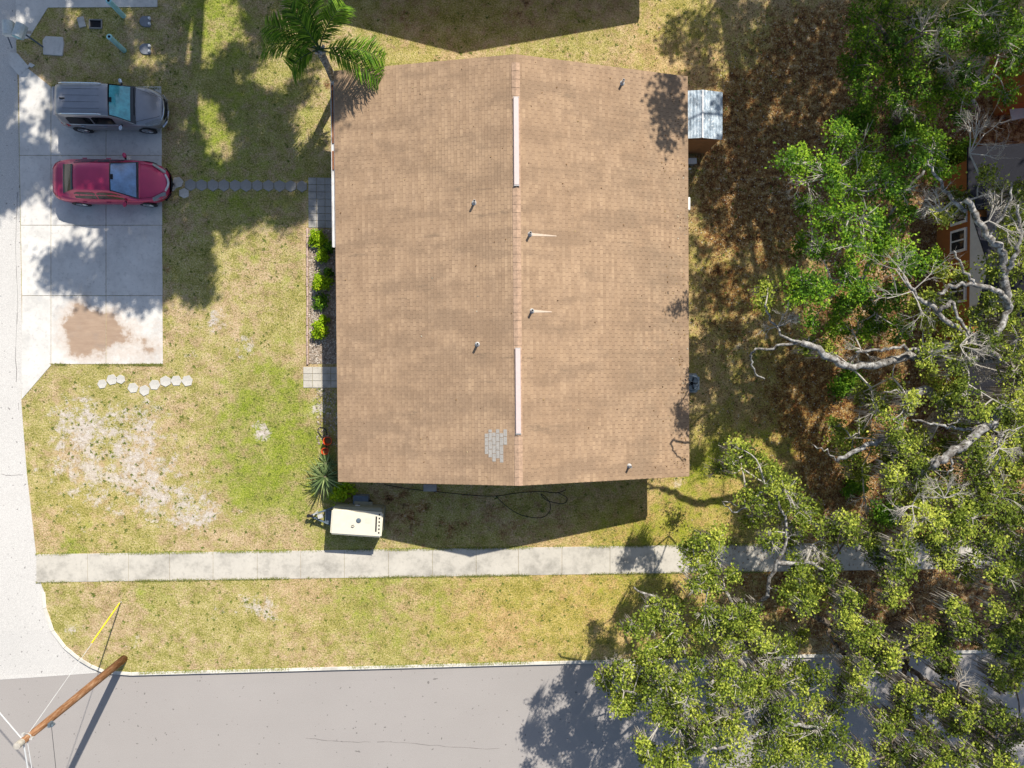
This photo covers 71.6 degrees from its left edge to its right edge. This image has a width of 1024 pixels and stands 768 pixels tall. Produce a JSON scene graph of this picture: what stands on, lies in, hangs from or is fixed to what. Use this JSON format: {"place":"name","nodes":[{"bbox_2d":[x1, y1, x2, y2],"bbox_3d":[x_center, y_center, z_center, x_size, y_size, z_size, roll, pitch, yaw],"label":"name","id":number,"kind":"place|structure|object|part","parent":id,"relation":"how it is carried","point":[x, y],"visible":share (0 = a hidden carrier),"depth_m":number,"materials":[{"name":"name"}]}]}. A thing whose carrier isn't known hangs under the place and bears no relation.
{"place":"outdoors","nodes":[
{"label":"outdoors","id":0,"kind":"place"},
{"bbox_2d":[2,19,42,47],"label":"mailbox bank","id":1,"kind":"structure","parent":0,"point":[18,30],"depth_m":27.57,"materials":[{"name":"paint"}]},
{"bbox_2d":[0,0,96,679],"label":"street","id":2,"kind":"structure","parent":0,"point":[31,646],"depth_m":29.02,"materials":[{"name":"concrete"}]},
{"bbox_2d":[7,51,34,74],"bbox_3d":[-20.040,-12.970,28.826,1.192,0.124,0.705,34,89,-3],"label":"broken apron","id":3,"kind":"object","parent":2,"relation":"on","point":[17,64],"visible":1,"depth_m":28.77,"materials":[{"name":"concrete"}]},
{"bbox_2d":[16,0,156,39],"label":"driveway","id":4,"kind":"structure","parent":0,"point":[29,14],"depth_m":28.80,"materials":[{"name":"concrete"}]},
{"bbox_2d":[19,68,162,398],"bbox_3d":[-17.180,-6.224,29.074,5.638,0.120,13.700,0,91,-3],"label":"parking pad","id":5,"kind":"object","parent":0,"point":[67,248],"visible":0.77,"depth_m":29.01,"materials":[{"name":"concrete"}]},
{"bbox_2d":[53,78,169,133],"bbox_3d":[-15.892,-11.027,28.209,4.124,1.671,2.035,0,91,-3],"label":"suv","id":6,"kind":"object","parent":5,"relation":"on","point":[85,107],"visible":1,"depth_m":27.78,"materials":[{"name":"grey metal"}]},
{"bbox_3d":[-16.919,-10.295,27.768,0.923,0.380,0.119,1,91,-3],"label":"side window","id":7,"kind":"part","parent":6,"relation":"part of","materials":[{"name":"black glass"}]},
{"bbox_3d":[-16.010,-10.298,27.816,0.791,0.429,0.127,0,91,-3],"label":"side window","id":8,"kind":"part","parent":6,"relation":"part of","materials":[{"name":"black glass"}]},
{"bbox_2d":[52,153,172,206],"bbox_3d":[-15.972,-8.082,28.335,4.510,1.485,2.143,0,91,-3],"label":"suv","id":9,"kind":"object","parent":5,"relation":"on","point":[84,182],"visible":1,"depth_m":27.98,"materials":[{"name":"red metal"}]},
{"bbox_3d":[-17.373,-8.075,27.772,0.532,0.327,1.149,0,91,-3],"label":"rear window","id":10,"kind":"part","parent":9,"relation":"part of","materials":[{"name":"grey glass"}]},
{"bbox_3d":[-16.754,-7.396,27.866,0.852,0.310,0.184,2,91,-3],"label":"side window","id":11,"kind":"part","parent":9,"relation":"part of","materials":[{"name":"grey glass"}]},
{"bbox_3d":[-16.753,-8.756,27.848,0.852,0.310,0.184,-2,91,-3],"label":"side window","id":12,"kind":"part","parent":9,"relation":"part of","materials":[{"name":"black glass"}]},
{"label":"side window","id":13,"kind":"part","parent":9,"relation":"part of","materials":[{"name":"black glass"}]},
{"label":"side window","id":14,"kind":"part","parent":9,"relation":"part of","materials":[{"name":"grey glass"}]},
{"bbox_2d":[308,177,331,227],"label":"patio paving","id":15,"kind":"structure","parent":0,"point":[320,193],"depth_m":29.48,"materials":[{"name":"concrete"}]},
{"bbox_2d":[0,653,1023,767],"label":"road","id":16,"kind":"structure","parent":0,"point":[540,716],"depth_m":30.02,"materials":[{"name":"grey asphalt"}]},
{"bbox_2d":[3,185,498,748],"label":"road cracks","id":17,"kind":"object","parent":16,"relation":"on","point":[9,475],"visible":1,"depth_m":28.97,"materials":[{"name":"grey asphalt"}]},
{"bbox_2d":[16,0,1023,674],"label":"lawn","id":18,"kind":"structure","parent":0,"point":[90,510],"depth_m":29.70,"materials":[{"name":"green plant"}]},
{"bbox_2d":[43,36,63,55],"bbox_3d":[-18.613,-13.716,28.840,0.838,0.070,0.779,0,91,-3],"label":"concrete pad","id":19,"kind":"object","parent":18,"relation":"on","point":[53,45],"visible":1,"depth_m":28.81,"materials":[{"name":"grey concrete"}]},
{"bbox_2d":[13,655,127,749],"bbox_3d":[-15.811,11.418,25.935,0.479,7.012,0.309,40,89,-3],"label":"utility pole","id":20,"kind":"object","parent":18,"relation":"on","point":[47,722],"visible":1,"depth_m":25.21,"materials":[{"name":"brown wood"}]},
{"bbox_2d":[0,713,21,737],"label":"service cable","id":21,"kind":"object","parent":20,"relation":"attached to","point":[10,725],"visible":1,"depth_m":22.81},
{"bbox_2d":[23,744,27,767],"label":"service cable","id":22,"kind":"object","parent":20,"relation":"attached to","point":[25,755],"visible":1,"depth_m":22.83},
{"bbox_2d":[29,601,121,732],"bbox_3d":[-15.896,10.147,26.218,0.056,6.403,2.308,-2,91,-3],"label":"guy wire","id":23,"kind":"object","parent":20,"relation":"attached to","point":[85,652],"visible":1,"depth_m":27.11,"materials":[{"name":"yellow plastic"}]},
{"bbox_2d":[77,16,85,27],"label":"concrete slab","id":24,"kind":"structure","parent":18,"relation":"on","point":[81,21],"depth_m":28.85,"materials":[{"name":"concrete"}]},
{"bbox_2d":[89,19,102,28],"bbox_3d":[-16.941,-14.649,28.903,0.530,0.060,0.390,0,91,-3],"label":"meter box","id":25,"kind":"object","parent":18,"relation":"on","point":[95,23],"visible":1,"depth_m":28.91,"materials":[{"name":"plastic"}]},
{"bbox_2d":[97,380,106,388],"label":"stepping stone","id":26,"kind":"object","parent":18,"relation":"on","point":[102,384],"visible":1,"depth_m":29.10,"materials":[{"name":"concrete"}]},
{"bbox_2d":[106,374,116,384],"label":"stepping stone","id":27,"kind":"object","parent":18,"relation":"on","point":[111,379],"visible":1,"depth_m":29.12,"materials":[{"name":"concrete"}]},
{"bbox_2d":[106,0,125,17],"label":"marker post","id":28,"kind":"object","parent":18,"relation":"on","point":[116,8],"visible":1,"depth_m":28.29,"materials":[{"name":"teal plastic"}]},
{"bbox_2d":[106,34,126,52],"bbox_3d":[-15.805,-13.607,28.425,0.230,1.265,0.230,0,91,-3],"label":"marker post","id":29,"kind":"object","parent":18,"relation":"on","point":[115,42],"visible":1,"depth_m":28.27,"materials":[{"name":"teal plastic"}]},
{"bbox_2d":[116,375,124,383],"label":"stepping stone","id":30,"kind":"object","parent":18,"relation":"on","point":[120,379],"visible":1,"depth_m":29.14,"materials":[{"name":"concrete"}]},
{"bbox_2d":[128,383,138,392],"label":"stepping stone","id":31,"kind":"object","parent":18,"relation":"on","point":[133,387],"visible":1,"depth_m":29.17,"materials":[{"name":"concrete"}]},
{"bbox_2d":[139,385,149,395],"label":"stepping stone","id":32,"kind":"object","parent":18,"relation":"on","point":[144,390],"visible":1,"depth_m":29.20,"materials":[{"name":"concrete"}]},
{"bbox_2d":[139,43,150,54],"bbox_3d":[-14.973,-13.687,28.997,0.475,0.150,0.440,0,91,-3],"label":"cleanout plate","id":33,"kind":"object","parent":18,"relation":"on","point":[144,48],"visible":1,"depth_m":29.00,"materials":[{"name":"grey metal"}]},
{"bbox_2d":[139,16,150,26],"bbox_3d":[-14.966,-14.805,28.982,0.475,0.150,0.440,0,91,-3],"label":"cleanout plate","id":34,"kind":"object","parent":18,"relation":"on","point":[144,21],"visible":1,"depth_m":28.99,"materials":[{"name":"grey metal"}]},
{"bbox_2d":[149,380,159,389],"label":"stepping stone","id":35,"kind":"object","parent":18,"relation":"on","point":[154,384],"visible":1,"depth_m":29.22,"materials":[{"name":"concrete"}]},
{"bbox_2d":[160,376,170,386],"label":"stepping stone","id":36,"kind":"object","parent":18,"relation":"on","point":[165,381],"visible":1,"depth_m":29.24,"materials":[{"name":"concrete"}]},
{"bbox_2d":[171,376,181,385],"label":"stepping stone","id":37,"kind":"object","parent":18,"relation":"on","point":[176,380],"visible":1,"depth_m":29.26,"materials":[{"name":"concrete"}]},
{"bbox_2d":[173,177,182,187],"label":"stepping stone","id":38,"kind":"object","parent":18,"relation":"on","point":[177,181],"visible":0.88,"depth_m":29.16,"materials":[{"name":"concrete"}]},
{"bbox_2d":[179,188,188,197],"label":"stepping stone","id":39,"kind":"object","parent":18,"relation":"on","point":[183,192],"visible":1,"depth_m":29.18,"materials":[{"name":"concrete"}]},
{"bbox_2d":[182,375,192,385],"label":"stepping stone","id":40,"kind":"object","parent":18,"relation":"on","point":[187,380],"visible":1,"depth_m":29.29,"materials":[{"name":"concrete"}]},
{"bbox_2d":[185,179,195,190],"bbox_3d":[-13.220,-8.185,29.214,0.439,0.055,0.481,0,91,-3],"label":"stepping stone","id":41,"kind":"object","parent":18,"relation":"on","point":[190,184],"visible":1,"depth_m":29.19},
{"bbox_2d":[196,179,206,190],"bbox_3d":[-12.771,-8.184,29.238,0.436,0.055,0.466,0,91,-3],"label":"stepping stone","id":42,"kind":"object","parent":18,"relation":"on","point":[201,184],"visible":1,"depth_m":29.21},
{"bbox_2d":[207,179,217,190],"bbox_3d":[-12.316,-8.181,29.263,0.436,0.055,0.490,0,91,-3],"label":"stepping stone","id":43,"kind":"object","parent":18,"relation":"on","point":[212,185],"visible":1,"depth_m":29.23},
{"bbox_2d":[218,179,228,190],"bbox_3d":[-11.876,-8.184,29.287,0.440,0.055,0.497,0,91,-3],"label":"stepping stone","id":44,"kind":"object","parent":18,"relation":"on","point":[223,184],"visible":1,"depth_m":29.26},
{"bbox_2d":[230,180,240,191],"bbox_3d":[-11.414,-8.184,29.311,0.438,0.055,0.483,0,91,-3],"label":"stepping stone","id":45,"kind":"object","parent":18,"relation":"on","point":[235,185],"visible":1,"depth_m":29.29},
{"bbox_2d":[241,179,251,191],"bbox_3d":[-10.972,-8.193,29.335,0.449,0.055,0.511,0,91,-3],"label":"stepping stone","id":46,"kind":"object","parent":18,"relation":"on","point":[246,185],"visible":1,"depth_m":29.31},
{"bbox_2d":[252,180,262,190],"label":"stepping stone","id":47,"kind":"object","parent":18,"relation":"on","point":[257,185],"visible":1,"depth_m":29.33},
{"bbox_2d":[263,180,273,191],"bbox_3d":[-10.073,-8.205,29.384,0.440,0.055,0.486,0,91,-3],"label":"stepping stone","id":48,"kind":"object","parent":18,"relation":"on","point":[268,185],"visible":1,"depth_m":29.36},
{"bbox_2d":[274,180,284,191],"bbox_3d":[-9.614,-8.192,29.409,0.450,0.055,0.481,0,91,-3],"label":"stepping stone","id":49,"kind":"object","parent":18,"relation":"on","point":[279,185],"visible":1,"depth_m":29.38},
{"bbox_2d":[285,180,295,191],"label":"stepping stone","id":50,"kind":"object","parent":18,"relation":"on","point":[290,185],"visible":1,"depth_m":29.41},
{"bbox_2d":[297,181,306,191],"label":"stepping stone","id":51,"kind":"object","parent":18,"relation":"on","point":[301,186],"visible":1,"depth_m":29.43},
{"bbox_2d":[306,228,308,364],"bbox_3d":[-8.495,-3.636,29.498,0.091,0.090,5.655,0,91,-3],"label":"bed edging","id":52,"kind":"object","parent":18,"relation":"on","point":[307,313],"visible":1,"depth_m":29.46,"materials":[{"name":"brick"}]},
{"bbox_2d":[303,367,336,387],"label":"stoop paving","id":53,"kind":"structure","parent":18,"relation":"on","point":[324,377],"depth_m":29.58,"materials":[{"name":"concrete"}]},
{"bbox_2d":[258,0,385,93],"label":"palm tree","id":54,"kind":"object","parent":18,"relation":"on","point":[308,34],"visible":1,"depth_m":25.51,"materials":[{"name":"green plant"}]},
{"bbox_2d":[302,454,342,497],"bbox_3d":[-7.680,3.823,29.115,1.836,1.316,1.946,0,91,-3],"label":"yucca","id":55,"kind":"object","parent":18,"relation":"on","point":[325,478],"visible":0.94,"depth_m":29.01,"materials":[{"name":"green plant"}]},
{"bbox_2d":[309,229,336,363],"bbox_3d":[-7.520,-3.636,29.583,1.854,0.016,5.574,0,91,-3],"label":"planting bed","id":56,"kind":"object","parent":18,"relation":"on","point":[324,313],"visible":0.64,"depth_m":29.57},
{"bbox_2d":[307,227,330,247],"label":"shrub","id":57,"kind":"object","parent":56,"relation":"on","point":[317,239],"visible":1,"depth_m":29.24,"materials":[{"name":"green plant"}]},
{"bbox_2d":[310,319,329,339],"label":"shrub","id":58,"kind":"object","parent":56,"relation":"on","point":[320,330],"visible":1,"depth_m":29.20,"materials":[{"name":"green plant"}]},
{"bbox_2d":[310,293,330,310],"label":"shrub","id":59,"kind":"object","parent":56,"relation":"on","point":[320,302],"visible":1,"depth_m":29.36,"materials":[{"name":"green plant"}]},
{"bbox_2d":[309,270,334,291],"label":"shrub","id":60,"kind":"object","parent":56,"relation":"on","point":[321,282],"visible":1,"depth_m":29.11,"materials":[{"name":"green plant"}]},
{"bbox_2d":[314,247,330,263],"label":"shrub","id":61,"kind":"object","parent":56,"relation":"on","point":[322,256],"visible":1,"depth_m":29.21,"materials":[{"name":"green plant"}]},
{"bbox_2d":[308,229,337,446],"bbox_3d":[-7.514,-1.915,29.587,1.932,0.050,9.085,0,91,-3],"label":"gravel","id":62,"kind":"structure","parent":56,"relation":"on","point":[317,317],"depth_m":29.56,"materials":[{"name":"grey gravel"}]},
{"bbox_2d":[319,314,329,323],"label":"shrub","id":63,"kind":"object","parent":56,"relation":"on","point":[323,318],"visible":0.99,"depth_m":29.29,"materials":[{"name":"green plant"}]},
{"bbox_2d":[323,267,334,275],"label":"shrub","id":64,"kind":"object","parent":56,"relation":"on","point":[328,271],"visible":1,"depth_m":29.30,"materials":[{"name":"green plant"}]},
{"bbox_2d":[323,241,335,253],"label":"shrub","id":65,"kind":"object","parent":56,"relation":"on","point":[328,246],"visible":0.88,"depth_m":29.25,"materials":[{"name":"green plant"}]},
{"bbox_2d":[321,448,328,454],"bbox_3d":[-7.731,2.776,29.471,0.300,0.370,0.300,0,91,-3],"label":"flower pot","id":66,"kind":"object","parent":18,"relation":"on","point":[325,450],"visible":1,"depth_m":29.46,"materials":[{"name":"orange ceramic"}]},
{"bbox_2d":[316,450,337,471],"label":"yucca","id":67,"kind":"object","parent":18,"relation":"on","point":[324,459],"visible":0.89,"depth_m":29.10,"materials":[{"name":"green plant"}]},
{"bbox_2d":[323,437,331,445],"bbox_3d":[-7.625,2.353,29.471,0.364,0.370,0.364,0,91,-3],"label":"flower pot","id":68,"kind":"object","parent":18,"relation":"on","point":[327,441],"visible":1,"depth_m":29.45,"materials":[{"name":"orange ceramic"}]},
{"bbox_2d":[327,481,357,505],"bbox_3d":[-7.029,4.511,29.280,1.051,0.913,1.240,33,89,-3],"label":"shrub","id":69,"kind":"object","parent":18,"relation":"on","point":[340,492],"visible":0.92,"depth_m":29.23,"materials":[{"name":"green plant"}]},
{"bbox_2d":[307,500,384,536],"bbox_3d":[-6.842,5.511,29.085,3.230,1.331,1.440,2,91,-3],"label":"trailer","id":70,"kind":"object","parent":18,"relation":"on","point":[362,518],"visible":0.96,"depth_m":28.54,"materials":[{"name":"paint"}]},
{"bbox_2d":[353,494,369,503],"bbox_3d":[-6.235,4.771,29.479,0.620,0.590,0.360,3,91,-3],"label":"utility box","id":71,"kind":"object","parent":18,"relation":"on","point":[362,497],"visible":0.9,"depth_m":29.19,"materials":[{"name":"grey plastic"}]},
{"bbox_2d":[423,484,436,490],"bbox_3d":[-3.449,4.367,29.889,0.550,0.060,0.300,0,91,-3],"label":"splash block","id":72,"kind":"object","parent":18,"relation":"on","point":[429,487],"depth_m":29.86,"materials":[{"name":"concrete"}]},
{"bbox_2d":[384,484,564,496],"bbox_3d":[-1.532,4.537,29.995,7.703,0.027,0.398,2,91,-3],"label":"black cable","id":73,"kind":"object","parent":18,"relation":"on","point":[478,495],"visible":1,"depth_m":29.98,"materials":[{"name":"rubber"}]},
{"bbox_2d":[330,54,688,485],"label":"house","id":74,"kind":"structure","parent":18,"relation":"on","point":[452,207],"depth_m":26.47,"materials":[{"name":"brown"}]},
{"bbox_2d":[496,493,567,517],"bbox_3d":[0.838,5.150,30.116,3.053,0.028,1.083,0,91,-3],"label":"black cable","id":75,"kind":"object","parent":18,"relation":"on","point":[535,517],"visible":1,"depth_m":30.14,"materials":[{"name":"rubber"}]},
{"bbox_2d":[340,0,967,655],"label":"leaf litter","id":76,"kind":"object","parent":18,"relation":"on","point":[740,100],"visible":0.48,"depth_m":30.59,"materials":[{"name":"brown plant"}]},
{"bbox_2d":[688,158,696,165],"bbox_3d":[7.480,-9.425,30.157,0.640,0.333,0.250,-2,91,-3],"label":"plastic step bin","id":77,"kind":"object","parent":18,"relation":"on","point":[692,161],"visible":0.56,"depth_m":30.00,"materials":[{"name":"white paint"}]},
{"bbox_2d":[689,373,698,392],"bbox_3d":[7.479,-0.032,30.032,0.850,0.836,0.850,0,91,-3],"label":"air conditioner","id":78,"kind":"object","parent":18,"relation":"on","point":[693,382],"visible":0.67,"depth_m":29.65,"materials":[{"name":"metal"}]},
{"bbox_2d":[688,90,722,153],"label":"garden shed","id":79,"kind":"structure","parent":18,"relation":"on","point":[705,111],"depth_m":28.25,"materials":[{"name":"silver metal"}]},
{"bbox_2d":[688,139,706,153],"bbox_3d":[7.390,-9.820,29.382,0.750,1.750,0.020,0,91,-3],"label":"door","id":80,"kind":"structure","parent":79,"relation":"in","point":[693,144],"depth_m":29.09,"materials":[{"name":"brown wood"}]},
{"bbox_2d":[591,432,857,767],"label":"live oak","id":81,"kind":"object","parent":18,"relation":"on","point":[736,630],"visible":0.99,"depth_m":24.78,"materials":[{"name":"green plant"}]},
{"bbox_2d":[826,361,869,401],"bbox_3d":[14.325,-0.162,30.367,1.915,0.925,1.615,-23,92,-3],"label":"undergrowth bush","id":82,"kind":"object","parent":18,"relation":"on","point":[841,387],"visible":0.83,"depth_m":30.35,"materials":[{"name":"green plant"}]},
{"bbox_2d":[839,473,873,502],"bbox_3d":[14.783,4.357,30.378,1.300,1.078,1.511,0,91,-3],"label":"undergrowth bush","id":83,"kind":"object","parent":18,"relation":"on","point":[848,492],"visible":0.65,"depth_m":30.43,"materials":[{"name":"green plant"}]},
{"bbox_2d":[835,97,884,140],"bbox_3d":[14.916,-11.382,30.249,2.121,0.925,1.878,-19,92,-3],"label":"undergrowth bush","id":84,"kind":"object","parent":18,"relation":"on","point":[856,119],"visible":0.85,"depth_m":30.29,"materials":[{"name":"green plant"}]},
{"bbox_2d":[765,110,961,362],"bbox_3d":[11.759,-4.755,26.358,7.336,8.764,8.505,-10,91,-3],"label":"laurel oak","id":85,"kind":"object","parent":18,"relation":"on","point":[883,239],"visible":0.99,"depth_m":23.14,"materials":[{"name":"green plant"}]},
{"bbox_2d":[747,97,1023,435],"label":"live oak","id":86,"kind":"object","parent":18,"relation":"on","point":[950,357],"visible":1,"depth_m":23.32,"materials":[{"name":"green plant"}]},
{"bbox_2d":[864,492,908,533],"bbox_3d":[16.138,5.561,30.487,1.837,1.039,1.821,0,91,-3],"label":"undergrowth bush","id":87,"kind":"object","parent":18,"relation":"on","point":[886,517],"visible":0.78,"depth_m":30.42,"materials":[{"name":"green plant"}]},
{"bbox_2d":[883,103,926,156],"bbox_3d":[16.932,-10.926,30.284,2.035,1.085,2.226,-23,92,-3],"label":"undergrowth bush","id":88,"kind":"object","parent":18,"relation":"on","point":[912,127],"visible":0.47,"depth_m":30.26,"materials":[{"name":"green plant"}]},
{"bbox_2d":[788,506,1023,767],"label":"live oak","id":89,"kind":"object","parent":18,"relation":"on","point":[870,649],"visible":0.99,"depth_m":24.83,"materials":[{"name":"green plant"}]},
{"bbox_2d":[834,0,985,125],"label":"laurel oak","id":90,"kind":"object","parent":18,"relation":"on","point":[922,18],"visible":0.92,"depth_m":25.81,"materials":[{"name":"green plant"}]},
{"bbox_2d":[813,364,1023,597],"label":"live oak","id":91,"kind":"object","parent":18,"relation":"on","point":[969,501],"visible":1,"depth_m":24.25,"materials":[{"name":"green plant"}]},
{"bbox_2d":[940,135,977,165],"bbox_3d":[19.193,-9.845,30.464,1.588,1.001,1.663,0,91,-3],"label":"undergrowth bush","id":92,"kind":"object","parent":18,"relation":"on","point":[958,152],"visible":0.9,"depth_m":30.42,"materials":[{"name":"green plant"}]},
{"bbox_2d":[931,0,1023,130],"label":"laurel oak","id":93,"kind":"object","parent":18,"relation":"on","point":[1007,34],"visible":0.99,"depth_m":24.96,"materials":[{"name":"green plant"}]},
{"bbox_2d":[989,41,1023,115],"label":"orange shed","id":94,"kind":"structure","parent":18,"relation":"on","point":[1019,104],"depth_m":30.20,"materials":[{"name":"brown"}]},
{"bbox_2d":[1000,108,1023,124],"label":"garden table","id":95,"kind":"object","parent":18,"relation":"on","point":[1017,113],"visible":0.61,"depth_m":30.32,"materials":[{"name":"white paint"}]},
{"bbox_2d":[36,540,1023,581],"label":"sidewalk","id":96,"kind":"structure","parent":0,"point":[94,567],"depth_m":29.89,"materials":[{"name":"concrete"}]},
{"bbox_2d":[936,143,1023,395],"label":"orange house","id":97,"kind":"structure","parent":0,"point":[967,239],"depth_m":28.59,"materials":[{"name":"brown"}]},
{"bbox_2d":[950,227,966,253],"bbox_3d":[18.541,-5.949,29.516,0.095,0.950,0.950,0,91,-3],"label":"window","id":98,"kind":"structure","parent":97,"relation":"in","point":[958,237],"depth_m":29.45,"materials":[{"name":"white paint"}]},
{"bbox_2d":[950,205,966,226],"bbox_3d":[18.541,-7.110,29.500,0.095,0.950,0.950,0,91,-3],"label":"window","id":99,"kind":"structure","parent":97,"relation":"in","point":[958,222],"depth_m":29.41,"materials":[{"name":"white paint"}]},
{"bbox_2d":[950,278,966,302],"bbox_3d":[18.540,-3.854,29.544,0.095,0.950,0.950,0,91,-3],"label":"window","id":100,"kind":"structure","parent":97,"relation":"in","point":[963,290],"depth_m":29.33,"materials":[{"name":"white paint"}]},
{"label":"ground","id":101,"kind":"structure","parent":0,"visible":0},
{"bbox_2d":[42,592,991,675],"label":"kerb","id":102,"kind":"structure","parent":101,"relation":"on","point":[67,649],"depth_m":29.80,"materials":[{"name":"concrete"}]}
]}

